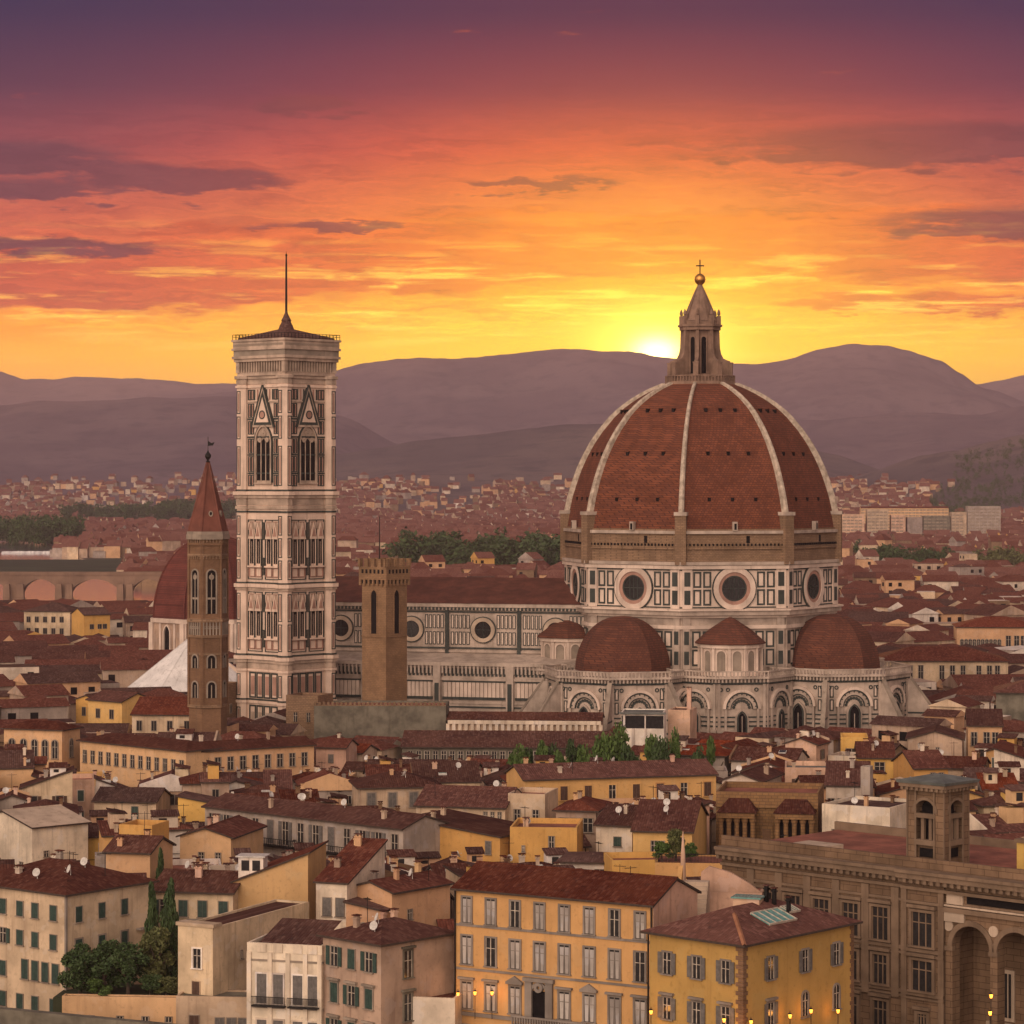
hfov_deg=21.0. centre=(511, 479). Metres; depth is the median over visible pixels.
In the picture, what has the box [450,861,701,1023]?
palazzo
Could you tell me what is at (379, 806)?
house
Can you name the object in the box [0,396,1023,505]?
wooded hills
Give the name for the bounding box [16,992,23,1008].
window
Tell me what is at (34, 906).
window
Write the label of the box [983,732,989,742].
window
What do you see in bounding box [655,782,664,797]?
window
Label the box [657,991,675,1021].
window
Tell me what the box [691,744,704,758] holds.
tree
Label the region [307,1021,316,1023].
window
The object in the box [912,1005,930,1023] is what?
window
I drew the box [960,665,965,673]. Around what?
window
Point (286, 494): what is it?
bell tower
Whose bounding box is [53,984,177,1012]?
garden bed
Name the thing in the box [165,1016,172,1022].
window
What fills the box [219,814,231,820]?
window
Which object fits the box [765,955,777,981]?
window
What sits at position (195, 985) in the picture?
window
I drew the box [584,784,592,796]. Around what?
window
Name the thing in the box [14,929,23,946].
window
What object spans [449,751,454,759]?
window
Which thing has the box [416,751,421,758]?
window
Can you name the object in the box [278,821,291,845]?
window
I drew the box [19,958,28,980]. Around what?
window
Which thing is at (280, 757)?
window
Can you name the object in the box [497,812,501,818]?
window
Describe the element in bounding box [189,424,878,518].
hills
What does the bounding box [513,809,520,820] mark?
window
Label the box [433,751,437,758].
window
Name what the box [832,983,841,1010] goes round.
window
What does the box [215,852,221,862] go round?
window
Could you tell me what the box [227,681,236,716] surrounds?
house
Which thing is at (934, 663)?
house
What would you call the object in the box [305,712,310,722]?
window
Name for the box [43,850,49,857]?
window
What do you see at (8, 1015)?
embankment wall
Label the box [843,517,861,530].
windows
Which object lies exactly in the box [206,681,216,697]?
window
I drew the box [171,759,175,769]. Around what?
window
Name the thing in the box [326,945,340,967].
window
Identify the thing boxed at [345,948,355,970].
window
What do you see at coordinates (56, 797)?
window
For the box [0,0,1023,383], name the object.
sky
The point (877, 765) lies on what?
window
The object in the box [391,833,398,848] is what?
window
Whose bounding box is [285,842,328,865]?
house
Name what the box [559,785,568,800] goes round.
window
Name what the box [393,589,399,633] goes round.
window
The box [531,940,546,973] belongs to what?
window
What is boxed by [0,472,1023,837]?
distant city
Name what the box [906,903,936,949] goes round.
window
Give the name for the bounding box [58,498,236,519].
grove
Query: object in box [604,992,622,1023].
window
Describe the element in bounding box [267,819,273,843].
window
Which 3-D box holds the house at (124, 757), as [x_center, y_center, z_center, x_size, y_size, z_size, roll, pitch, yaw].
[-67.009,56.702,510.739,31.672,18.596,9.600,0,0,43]
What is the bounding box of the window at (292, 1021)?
[291,1020,302,1023]
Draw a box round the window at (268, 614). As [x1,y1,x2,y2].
[264,611,271,639]
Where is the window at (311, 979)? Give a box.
[307,974,319,1007]
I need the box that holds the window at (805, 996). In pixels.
[800,990,810,1018]
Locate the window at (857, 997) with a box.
[853,989,861,1023]
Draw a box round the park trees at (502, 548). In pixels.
[378,526,562,565]
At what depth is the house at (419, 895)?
341.03 m
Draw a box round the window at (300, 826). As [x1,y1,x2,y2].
[297,823,303,842]
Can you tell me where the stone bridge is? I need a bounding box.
[0,572,161,595]
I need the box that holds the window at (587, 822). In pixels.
[583,818,593,832]
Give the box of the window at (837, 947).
[831,941,843,966]
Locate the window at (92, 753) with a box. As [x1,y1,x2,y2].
[90,750,94,763]
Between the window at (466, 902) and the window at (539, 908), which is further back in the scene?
the window at (466, 902)
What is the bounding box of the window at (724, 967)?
[716,958,733,984]
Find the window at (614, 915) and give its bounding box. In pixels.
[607,908,621,937]
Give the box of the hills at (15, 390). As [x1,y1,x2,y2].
[0,371,1023,404]
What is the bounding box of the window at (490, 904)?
[483,897,496,926]
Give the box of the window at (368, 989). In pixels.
[361,983,374,1010]
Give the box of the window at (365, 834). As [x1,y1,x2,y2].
[355,830,368,837]
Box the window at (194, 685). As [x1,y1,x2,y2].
[191,681,198,697]
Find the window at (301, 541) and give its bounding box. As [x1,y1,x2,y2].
[299,539,306,567]
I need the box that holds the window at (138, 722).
[136,720,141,730]
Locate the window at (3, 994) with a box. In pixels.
[0,990,6,1006]
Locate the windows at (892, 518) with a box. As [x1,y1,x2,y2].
[892,518,902,531]
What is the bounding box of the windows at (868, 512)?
[868,512,886,531]
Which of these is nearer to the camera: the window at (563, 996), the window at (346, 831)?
the window at (563, 996)
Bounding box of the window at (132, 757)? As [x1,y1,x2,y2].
[129,755,134,767]
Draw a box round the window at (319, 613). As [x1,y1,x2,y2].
[317,611,324,638]
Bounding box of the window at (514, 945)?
[507,938,521,970]
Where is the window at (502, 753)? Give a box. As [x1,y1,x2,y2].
[500,751,505,758]
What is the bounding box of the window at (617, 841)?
[612,836,621,847]
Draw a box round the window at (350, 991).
[343,980,358,1007]
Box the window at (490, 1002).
[481,979,498,1012]
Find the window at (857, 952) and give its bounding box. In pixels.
[853,943,860,982]
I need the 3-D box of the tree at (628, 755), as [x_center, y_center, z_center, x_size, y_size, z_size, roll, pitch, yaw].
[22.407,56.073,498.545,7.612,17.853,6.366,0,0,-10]
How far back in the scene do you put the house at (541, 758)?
489.62 m
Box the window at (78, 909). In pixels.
[74,905,83,923]
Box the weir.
[1,551,49,553]
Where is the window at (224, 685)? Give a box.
[222,680,226,697]
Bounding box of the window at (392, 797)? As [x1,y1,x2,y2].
[387,791,397,807]
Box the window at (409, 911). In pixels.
[407,908,413,920]
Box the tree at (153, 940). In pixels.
[138,926,176,976]
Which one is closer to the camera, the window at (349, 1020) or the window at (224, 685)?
the window at (349, 1020)
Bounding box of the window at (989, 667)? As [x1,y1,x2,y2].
[987,665,991,673]
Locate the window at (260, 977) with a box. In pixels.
[254,972,267,1004]
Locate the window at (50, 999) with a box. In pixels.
[49,998,52,1011]
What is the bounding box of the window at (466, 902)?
[459,895,472,924]
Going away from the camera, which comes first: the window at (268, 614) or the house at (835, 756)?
the house at (835, 756)
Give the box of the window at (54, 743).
[51,739,58,759]
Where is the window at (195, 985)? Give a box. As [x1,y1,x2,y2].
[191,980,199,994]
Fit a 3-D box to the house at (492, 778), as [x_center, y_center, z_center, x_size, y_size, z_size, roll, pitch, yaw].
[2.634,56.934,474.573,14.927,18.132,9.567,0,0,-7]
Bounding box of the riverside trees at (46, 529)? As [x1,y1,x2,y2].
[0,512,85,544]
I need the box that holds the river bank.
[0,559,121,571]
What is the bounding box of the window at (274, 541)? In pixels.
[271,539,277,567]
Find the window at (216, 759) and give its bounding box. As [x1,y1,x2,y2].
[214,757,221,769]
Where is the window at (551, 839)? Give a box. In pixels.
[548,836,554,847]
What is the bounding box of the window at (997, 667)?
[995,665,999,673]
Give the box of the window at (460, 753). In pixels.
[458,751,463,759]
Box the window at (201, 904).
[196,900,206,918]
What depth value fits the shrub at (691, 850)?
349.74 m
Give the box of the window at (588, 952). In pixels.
[581,945,596,978]
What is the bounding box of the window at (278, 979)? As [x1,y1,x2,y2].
[270,973,284,1005]
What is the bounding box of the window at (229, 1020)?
[226,1017,236,1023]
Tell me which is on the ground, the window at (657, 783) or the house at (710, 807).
the house at (710, 807)
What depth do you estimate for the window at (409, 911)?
339.25 m
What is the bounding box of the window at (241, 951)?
[240,950,244,959]
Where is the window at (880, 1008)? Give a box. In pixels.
[868,991,891,1023]
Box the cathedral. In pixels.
[335,260,931,742]
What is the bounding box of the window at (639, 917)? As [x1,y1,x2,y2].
[632,910,646,940]
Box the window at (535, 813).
[532,809,538,817]
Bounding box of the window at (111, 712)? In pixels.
[109,709,113,718]
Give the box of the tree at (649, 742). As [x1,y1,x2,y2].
[643,733,660,759]
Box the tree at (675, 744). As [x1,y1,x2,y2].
[669,726,680,757]
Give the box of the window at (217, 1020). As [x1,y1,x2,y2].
[214,1017,224,1023]
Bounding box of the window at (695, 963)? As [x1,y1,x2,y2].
[687,954,704,980]
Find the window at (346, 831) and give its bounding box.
[343,828,350,846]
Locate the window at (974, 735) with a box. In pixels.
[971,732,977,745]
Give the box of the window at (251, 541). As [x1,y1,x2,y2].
[247,539,254,566]
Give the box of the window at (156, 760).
[153,757,158,770]
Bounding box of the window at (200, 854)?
[198,852,204,858]
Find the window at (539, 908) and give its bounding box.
[532,901,545,930]
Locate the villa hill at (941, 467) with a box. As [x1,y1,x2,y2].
[833,434,1023,509]
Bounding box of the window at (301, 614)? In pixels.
[299,611,306,639]
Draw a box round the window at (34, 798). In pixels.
[32,796,40,801]
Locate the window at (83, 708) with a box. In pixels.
[82,707,85,715]
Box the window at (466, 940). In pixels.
[459,934,473,965]
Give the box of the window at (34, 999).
[31,995,38,1009]
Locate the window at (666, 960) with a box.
[657,950,675,975]
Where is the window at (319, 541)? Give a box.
[317,539,324,566]
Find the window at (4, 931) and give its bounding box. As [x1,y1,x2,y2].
[0,926,9,943]
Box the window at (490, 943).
[483,936,497,968]
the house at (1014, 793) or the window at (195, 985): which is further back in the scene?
the house at (1014, 793)
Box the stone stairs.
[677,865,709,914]
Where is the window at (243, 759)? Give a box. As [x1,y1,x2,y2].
[239,755,246,769]
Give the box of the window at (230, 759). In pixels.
[227,756,233,770]
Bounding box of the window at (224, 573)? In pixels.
[222,568,226,613]
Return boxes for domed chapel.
[149,537,236,652]
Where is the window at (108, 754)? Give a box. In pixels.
[106,752,110,765]
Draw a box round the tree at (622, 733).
[610,721,630,760]
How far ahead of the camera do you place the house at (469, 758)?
496.63 m
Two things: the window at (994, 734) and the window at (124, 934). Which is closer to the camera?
the window at (124, 934)
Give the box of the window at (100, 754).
[98,751,102,764]
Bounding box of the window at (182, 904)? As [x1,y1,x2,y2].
[178,899,188,917]
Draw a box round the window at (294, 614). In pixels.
[292,612,299,640]
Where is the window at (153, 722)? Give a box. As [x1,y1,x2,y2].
[151,720,156,730]
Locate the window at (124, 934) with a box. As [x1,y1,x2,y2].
[120,929,128,950]
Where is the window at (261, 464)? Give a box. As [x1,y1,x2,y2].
[253,427,272,483]
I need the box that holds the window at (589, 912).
[581,906,595,935]
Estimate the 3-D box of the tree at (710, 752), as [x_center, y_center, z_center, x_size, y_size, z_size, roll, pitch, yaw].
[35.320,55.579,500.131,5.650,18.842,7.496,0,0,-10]
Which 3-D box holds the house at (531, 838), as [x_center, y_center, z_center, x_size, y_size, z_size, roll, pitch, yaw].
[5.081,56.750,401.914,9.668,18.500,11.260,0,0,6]
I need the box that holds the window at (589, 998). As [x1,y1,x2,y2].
[579,984,597,1023]
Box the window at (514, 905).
[507,899,521,928]
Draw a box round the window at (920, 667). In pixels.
[918,665,923,678]
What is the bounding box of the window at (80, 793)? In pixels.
[77,789,84,801]
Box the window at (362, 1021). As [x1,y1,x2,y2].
[361,1020,374,1023]
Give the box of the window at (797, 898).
[780,887,802,905]
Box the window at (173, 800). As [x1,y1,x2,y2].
[170,794,177,804]
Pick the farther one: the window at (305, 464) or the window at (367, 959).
the window at (305, 464)
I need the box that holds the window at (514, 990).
[505,976,522,1015]
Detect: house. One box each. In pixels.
[0,720,83,771]
[0,746,34,788]
[0,774,31,810]
[0,804,91,864]
[0,849,158,1011]
[0,859,14,866]
[0,864,13,869]
[4,744,47,771]
[13,796,78,814]
[19,762,73,803]
[22,602,76,635]
[31,768,76,778]
[39,773,94,820]
[69,851,89,864]
[70,607,110,636]
[73,692,97,722]
[76,732,225,780]
[76,770,108,793]
[78,806,83,815]
[85,690,144,724]
[88,813,137,865]
[89,810,110,822]
[91,786,172,819]
[94,771,128,792]
[95,852,105,867]
[96,729,104,734]
[97,802,131,851]
[102,811,176,883]
[117,771,157,786]
[119,819,168,838]
[129,873,146,876]
[130,696,188,733]
[137,763,190,808]
[150,804,193,857]
[154,860,240,954]
[157,729,221,741]
[173,855,220,868]
[176,791,216,821]
[176,813,267,864]
[176,899,308,995]
[176,990,246,1023]
[179,762,219,793]
[180,730,316,774]
[181,821,204,828]
[199,760,230,796]
[201,793,449,860]
[209,863,237,870]
[219,766,262,778]
[223,848,250,864]
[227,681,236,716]
[229,770,262,789]
[229,782,289,792]
[230,840,328,918]
[230,857,237,863]
[231,782,303,797]
[240,772,262,781]
[246,918,340,1023]
[247,768,259,771]
[263,769,292,788]
[268,856,276,861]
[273,854,329,862]
[278,784,320,801]
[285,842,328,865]
[286,692,332,739]
[292,757,347,788]
[294,767,351,805]
[298,762,355,776]
[299,767,348,775]
[305,766,357,778]
[313,833,387,929]
[314,700,448,738]
[314,732,358,771]
[315,797,338,804]
[316,897,453,1023]
[326,856,386,861]
[328,791,347,805]
[341,756,395,771]
[343,897,390,926]
[348,758,441,812]
[352,755,369,777]
[355,801,399,810]
[356,856,454,926]
[357,743,379,760]
[363,755,411,775]
[364,759,449,776]
[385,849,422,872]
[385,856,412,872]
[385,862,408,876]
[400,730,613,762]
[401,752,419,758]
[411,760,481,785]
[412,992,461,1023]
[413,777,521,819]
[415,851,441,867]
[422,806,513,861]
[422,851,463,870]
[425,846,507,877]
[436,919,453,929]
[443,861,474,918]
[446,711,604,730]
[449,756,481,770]
[450,893,453,918]
[469,755,491,758]
[471,758,510,772]
[479,753,511,785]
[481,757,528,785]
[499,775,505,781]
[499,841,513,862]
[504,754,718,805]
[508,787,557,820]
[510,807,582,862]
[514,847,568,864]
[517,855,552,865]
[534,755,554,762]
[542,862,574,867]
[552,790,612,851]
[555,851,604,870]
[559,750,566,759]
[583,834,591,850]
[589,757,610,761]
[593,798,639,851]
[602,798,633,803]
[604,851,680,874]
[619,709,665,746]
[630,785,708,853]
[632,785,687,803]
[640,884,862,1023]
[643,738,700,756]
[655,853,721,879]
[668,687,696,745]
[668,735,731,775]
[668,756,727,777]
[678,795,713,812]
[686,876,700,879]
[692,796,711,853]
[693,783,715,804]
[698,739,732,747]
[701,866,762,911]
[709,805,715,853]
[716,776,722,790]
[716,781,823,845]
[718,762,784,783]
[720,738,776,749]
[729,744,809,774]
[729,752,793,774]
[770,760,801,781]
[772,738,785,746]
[782,725,831,760]
[785,761,825,781]
[794,770,876,802]
[822,781,905,831]
[824,758,870,801]
[828,750,855,760]
[840,733,867,751]
[854,738,895,780]
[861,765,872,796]
[873,770,886,782]
[874,776,910,798]
[878,646,1009,681]
[880,730,907,754]
[891,743,950,777]
[905,724,965,755]
[939,749,990,776]
[951,564,969,566]
[952,616,1023,645]
[963,762,1023,778]
[965,702,1003,755]
[970,787,1007,813]
[970,789,983,799]
[970,801,977,813]
[970,801,1023,833]
[970,829,994,835]
[974,742,995,756]
[975,768,1017,792]
[981,832,1023,839]
[983,733,1022,766]
[992,739,1023,767]
[993,680,1023,720]
[993,784,1023,805]
[997,761,1023,783]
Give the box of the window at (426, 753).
[424,751,429,758]
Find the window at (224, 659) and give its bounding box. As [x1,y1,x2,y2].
[222,653,226,667]
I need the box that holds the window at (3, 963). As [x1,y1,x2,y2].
[0,959,6,976]
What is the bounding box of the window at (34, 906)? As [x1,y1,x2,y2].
[30,902,38,919]
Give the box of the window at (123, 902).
[120,898,129,915]
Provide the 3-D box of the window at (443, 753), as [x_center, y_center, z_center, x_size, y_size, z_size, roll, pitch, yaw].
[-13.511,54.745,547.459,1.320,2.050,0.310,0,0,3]
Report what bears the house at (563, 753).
on the ground
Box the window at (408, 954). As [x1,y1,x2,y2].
[401,945,416,979]
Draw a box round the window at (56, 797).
[52,795,66,802]
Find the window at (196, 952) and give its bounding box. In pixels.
[190,947,202,969]
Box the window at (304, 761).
[301,752,308,765]
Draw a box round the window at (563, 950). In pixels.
[556,943,571,975]
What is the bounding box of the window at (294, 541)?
[292,539,299,567]
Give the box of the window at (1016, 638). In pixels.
[1014,636,1018,645]
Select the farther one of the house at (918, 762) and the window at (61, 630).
the window at (61, 630)
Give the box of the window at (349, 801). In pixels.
[347,795,351,803]
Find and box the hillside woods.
[930,438,1023,511]
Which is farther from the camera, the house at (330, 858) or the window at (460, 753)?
the window at (460, 753)
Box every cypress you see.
[144,880,158,974]
[155,847,163,879]
[157,877,178,979]
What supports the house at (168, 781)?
on the ground
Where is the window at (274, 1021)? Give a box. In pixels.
[272,1019,284,1023]
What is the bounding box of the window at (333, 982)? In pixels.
[326,977,339,1003]
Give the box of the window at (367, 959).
[360,951,375,973]
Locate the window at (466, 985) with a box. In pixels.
[457,976,474,1010]
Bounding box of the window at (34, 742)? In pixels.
[31,739,37,755]
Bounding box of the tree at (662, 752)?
[651,735,671,759]
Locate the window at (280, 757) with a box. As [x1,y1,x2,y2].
[276,753,283,767]
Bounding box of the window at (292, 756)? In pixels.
[288,753,295,766]
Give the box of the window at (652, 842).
[650,840,657,851]
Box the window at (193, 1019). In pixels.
[189,1015,199,1023]
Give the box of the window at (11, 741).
[8,738,15,743]
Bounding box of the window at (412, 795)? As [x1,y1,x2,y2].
[408,791,418,807]
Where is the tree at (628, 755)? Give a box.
[620,742,640,760]
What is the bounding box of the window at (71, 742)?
[69,738,74,757]
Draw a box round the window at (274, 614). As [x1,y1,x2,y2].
[271,612,277,640]
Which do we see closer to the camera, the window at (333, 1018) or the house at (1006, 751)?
the window at (333, 1018)
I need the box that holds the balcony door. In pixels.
[522,977,554,1021]
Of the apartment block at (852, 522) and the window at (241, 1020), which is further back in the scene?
the apartment block at (852, 522)
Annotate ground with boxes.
[0,540,122,558]
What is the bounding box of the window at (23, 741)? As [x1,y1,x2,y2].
[20,738,26,749]
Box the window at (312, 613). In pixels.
[310,611,317,639]
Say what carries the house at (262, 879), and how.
on the ground
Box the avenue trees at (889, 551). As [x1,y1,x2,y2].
[853,543,955,561]
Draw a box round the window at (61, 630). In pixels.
[59,628,63,633]
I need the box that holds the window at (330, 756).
[328,754,333,762]
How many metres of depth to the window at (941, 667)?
729.06 m
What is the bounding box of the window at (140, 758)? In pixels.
[137,755,142,768]
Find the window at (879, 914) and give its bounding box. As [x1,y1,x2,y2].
[867,898,890,942]
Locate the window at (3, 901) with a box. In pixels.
[0,898,6,914]
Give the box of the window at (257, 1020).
[255,1018,266,1023]
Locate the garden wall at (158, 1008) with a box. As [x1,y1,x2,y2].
[62,994,176,1023]
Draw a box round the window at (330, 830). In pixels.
[326,826,334,851]
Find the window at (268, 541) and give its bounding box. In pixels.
[264,539,271,567]
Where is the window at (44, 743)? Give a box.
[41,739,48,757]
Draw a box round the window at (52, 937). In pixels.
[48,934,57,951]
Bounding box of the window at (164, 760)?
[162,758,166,771]
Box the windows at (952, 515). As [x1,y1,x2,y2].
[952,515,962,534]
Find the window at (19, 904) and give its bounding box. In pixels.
[14,900,23,917]
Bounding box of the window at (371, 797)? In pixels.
[366,792,376,805]
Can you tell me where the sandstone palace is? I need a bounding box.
[714,773,1023,1023]
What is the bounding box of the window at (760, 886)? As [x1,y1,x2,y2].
[752,883,774,898]
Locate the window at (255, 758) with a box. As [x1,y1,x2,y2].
[252,755,258,768]
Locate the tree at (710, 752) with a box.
[706,735,723,765]
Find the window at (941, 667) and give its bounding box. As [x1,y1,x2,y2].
[939,665,944,679]
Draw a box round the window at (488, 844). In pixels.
[484,841,491,854]
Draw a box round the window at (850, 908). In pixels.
[837,894,861,938]
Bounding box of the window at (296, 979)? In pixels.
[291,974,303,1006]
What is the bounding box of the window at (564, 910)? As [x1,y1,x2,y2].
[556,904,570,933]
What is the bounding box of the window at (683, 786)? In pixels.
[679,782,688,795]
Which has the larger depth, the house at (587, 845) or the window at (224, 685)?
the window at (224, 685)
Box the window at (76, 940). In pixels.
[74,937,83,953]
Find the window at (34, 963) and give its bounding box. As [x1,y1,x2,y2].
[30,960,38,981]
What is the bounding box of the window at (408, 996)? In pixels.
[401,988,416,1022]
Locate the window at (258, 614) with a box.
[254,611,261,639]
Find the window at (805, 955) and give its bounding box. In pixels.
[799,947,811,973]
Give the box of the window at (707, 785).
[703,781,711,796]
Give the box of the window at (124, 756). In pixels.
[121,754,126,767]
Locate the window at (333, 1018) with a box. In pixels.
[326,1013,340,1023]
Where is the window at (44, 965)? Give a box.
[40,961,49,983]
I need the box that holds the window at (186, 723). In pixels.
[184,721,188,728]
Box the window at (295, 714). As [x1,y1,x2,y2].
[293,712,297,722]
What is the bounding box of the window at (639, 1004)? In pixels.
[630,994,646,1023]
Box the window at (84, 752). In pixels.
[82,750,86,762]
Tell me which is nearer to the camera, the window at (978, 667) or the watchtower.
the watchtower
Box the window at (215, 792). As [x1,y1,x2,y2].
[212,789,218,796]
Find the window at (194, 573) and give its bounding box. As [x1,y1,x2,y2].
[191,569,198,613]
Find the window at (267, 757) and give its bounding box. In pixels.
[264,754,271,767]
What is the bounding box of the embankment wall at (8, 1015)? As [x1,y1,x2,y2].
[0,1007,174,1023]
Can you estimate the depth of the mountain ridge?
8944.23 m
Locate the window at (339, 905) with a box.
[334,897,344,917]
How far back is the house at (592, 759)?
487.98 m
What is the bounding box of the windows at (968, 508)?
[968,508,998,532]
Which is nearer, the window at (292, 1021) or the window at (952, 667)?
the window at (292, 1021)
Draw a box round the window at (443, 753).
[441,751,446,758]
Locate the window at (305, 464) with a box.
[297,426,317,483]
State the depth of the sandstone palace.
304.73 m
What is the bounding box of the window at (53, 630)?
[51,628,55,633]
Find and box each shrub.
[56,941,102,993]
[72,939,123,991]
[87,978,112,995]
[103,942,150,994]
[138,973,162,994]
[153,976,177,994]
[506,743,530,764]
[524,747,533,762]
[535,740,547,754]
[547,742,557,754]
[553,749,569,762]
[565,738,581,761]
[576,743,593,761]
[651,841,674,861]
[666,828,685,861]
[680,842,697,861]
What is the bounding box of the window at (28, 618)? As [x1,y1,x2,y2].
[26,616,30,621]
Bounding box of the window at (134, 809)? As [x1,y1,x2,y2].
[131,806,138,818]
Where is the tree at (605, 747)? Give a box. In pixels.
[592,731,616,760]
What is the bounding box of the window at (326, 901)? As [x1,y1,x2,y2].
[321,897,331,917]
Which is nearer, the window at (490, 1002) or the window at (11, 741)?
the window at (490, 1002)
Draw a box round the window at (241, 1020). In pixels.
[238,1017,246,1023]
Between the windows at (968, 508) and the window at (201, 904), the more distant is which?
the windows at (968, 508)
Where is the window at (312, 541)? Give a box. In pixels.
[310,539,317,566]
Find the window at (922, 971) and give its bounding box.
[906,952,936,995]
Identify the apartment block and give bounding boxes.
[842,514,863,532]
[860,506,948,529]
[866,509,887,532]
[890,515,904,532]
[906,517,922,532]
[921,516,950,529]
[949,512,966,535]
[965,506,1000,532]
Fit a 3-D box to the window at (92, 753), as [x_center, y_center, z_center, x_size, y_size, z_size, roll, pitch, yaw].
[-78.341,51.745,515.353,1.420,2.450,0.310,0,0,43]
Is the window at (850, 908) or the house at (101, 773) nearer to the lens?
the window at (850, 908)
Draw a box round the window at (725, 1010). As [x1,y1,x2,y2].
[716,1001,733,1023]
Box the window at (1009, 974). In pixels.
[986,969,1014,1023]
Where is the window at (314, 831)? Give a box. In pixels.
[308,824,321,843]
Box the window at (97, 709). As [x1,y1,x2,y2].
[96,708,99,717]
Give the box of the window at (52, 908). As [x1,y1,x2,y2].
[48,905,57,922]
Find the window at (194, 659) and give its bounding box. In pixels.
[191,654,198,667]
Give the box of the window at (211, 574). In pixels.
[206,569,216,613]
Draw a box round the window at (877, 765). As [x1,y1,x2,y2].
[874,762,885,774]
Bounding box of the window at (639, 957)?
[632,950,646,983]
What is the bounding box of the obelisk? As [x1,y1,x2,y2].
[680,832,685,879]
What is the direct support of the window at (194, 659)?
in the brick bell tower at (207, 536)
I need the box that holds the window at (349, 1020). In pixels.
[343,1017,357,1023]
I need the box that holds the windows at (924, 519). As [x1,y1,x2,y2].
[924,519,946,529]
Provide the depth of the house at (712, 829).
427.44 m
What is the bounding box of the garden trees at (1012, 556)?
[972,545,1023,564]
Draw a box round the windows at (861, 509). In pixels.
[861,509,947,527]
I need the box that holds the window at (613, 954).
[606,948,621,980]
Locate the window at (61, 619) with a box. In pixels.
[59,617,63,622]
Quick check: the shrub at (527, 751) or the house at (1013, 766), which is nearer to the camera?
the house at (1013, 766)
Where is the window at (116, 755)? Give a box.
[113,753,118,766]
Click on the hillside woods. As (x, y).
(956, 506)
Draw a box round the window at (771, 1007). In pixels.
[765,996,778,1023]
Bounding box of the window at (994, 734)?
[992,732,998,742]
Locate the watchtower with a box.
[357,516,411,700]
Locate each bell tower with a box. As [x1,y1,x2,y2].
[186,441,229,734]
[231,253,340,718]
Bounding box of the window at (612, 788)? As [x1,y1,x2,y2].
[608,784,616,798]
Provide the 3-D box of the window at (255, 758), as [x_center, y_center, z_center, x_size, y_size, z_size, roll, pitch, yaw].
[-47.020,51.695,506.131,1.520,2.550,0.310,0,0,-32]
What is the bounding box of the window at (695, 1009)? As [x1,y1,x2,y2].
[687,996,704,1023]
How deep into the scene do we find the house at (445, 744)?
549.56 m
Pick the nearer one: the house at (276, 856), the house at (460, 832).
the house at (276, 856)
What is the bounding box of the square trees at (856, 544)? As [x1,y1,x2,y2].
[853,538,860,549]
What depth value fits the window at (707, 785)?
449.49 m
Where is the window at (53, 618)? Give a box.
[51,616,55,622]
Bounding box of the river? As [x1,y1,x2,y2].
[0,541,156,600]
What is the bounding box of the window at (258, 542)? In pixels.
[254,539,261,566]
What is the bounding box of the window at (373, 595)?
[370,589,377,633]
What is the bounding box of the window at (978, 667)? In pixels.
[976,665,981,673]
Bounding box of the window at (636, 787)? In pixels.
[632,783,640,797]
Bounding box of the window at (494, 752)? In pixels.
[491,751,496,758]
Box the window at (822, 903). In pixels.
[808,890,831,912]
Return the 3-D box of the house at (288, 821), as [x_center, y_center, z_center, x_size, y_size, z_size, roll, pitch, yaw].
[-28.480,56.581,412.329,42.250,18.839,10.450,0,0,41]
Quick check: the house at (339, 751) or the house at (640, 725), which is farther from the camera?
the house at (640, 725)
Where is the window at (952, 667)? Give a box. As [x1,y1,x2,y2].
[950,665,954,674]
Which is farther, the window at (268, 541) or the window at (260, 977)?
the window at (268, 541)
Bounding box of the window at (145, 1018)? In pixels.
[141,1016,148,1020]
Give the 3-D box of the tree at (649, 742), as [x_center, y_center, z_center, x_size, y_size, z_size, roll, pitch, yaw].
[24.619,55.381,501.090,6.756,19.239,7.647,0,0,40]
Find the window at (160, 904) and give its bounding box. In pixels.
[155,899,164,916]
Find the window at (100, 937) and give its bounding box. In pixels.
[97,933,105,944]
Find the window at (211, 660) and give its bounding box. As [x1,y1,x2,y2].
[206,654,216,668]
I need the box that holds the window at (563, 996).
[554,986,572,1020]
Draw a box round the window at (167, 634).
[162,624,171,649]
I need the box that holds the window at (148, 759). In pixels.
[145,756,150,769]
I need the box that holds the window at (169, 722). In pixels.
[167,720,172,730]
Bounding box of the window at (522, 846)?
[521,845,525,852]
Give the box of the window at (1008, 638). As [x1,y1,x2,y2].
[1006,636,1010,645]
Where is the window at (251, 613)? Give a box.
[247,611,254,638]
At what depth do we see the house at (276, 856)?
383.08 m
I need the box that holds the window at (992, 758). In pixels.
[991,757,993,766]
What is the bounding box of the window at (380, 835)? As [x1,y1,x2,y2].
[371,832,384,838]
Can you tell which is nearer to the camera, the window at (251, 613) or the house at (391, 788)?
the house at (391, 788)
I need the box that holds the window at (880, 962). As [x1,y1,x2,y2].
[868,946,890,986]
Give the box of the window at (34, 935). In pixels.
[30,931,38,948]
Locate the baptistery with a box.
[128,639,236,691]
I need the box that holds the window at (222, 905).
[218,901,227,913]
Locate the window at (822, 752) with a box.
[820,749,824,759]
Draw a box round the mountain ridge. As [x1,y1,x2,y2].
[191,344,1023,443]
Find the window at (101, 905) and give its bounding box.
[97,902,106,919]
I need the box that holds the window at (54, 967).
[50,963,59,985]
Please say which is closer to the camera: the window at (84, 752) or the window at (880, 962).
the window at (880, 962)

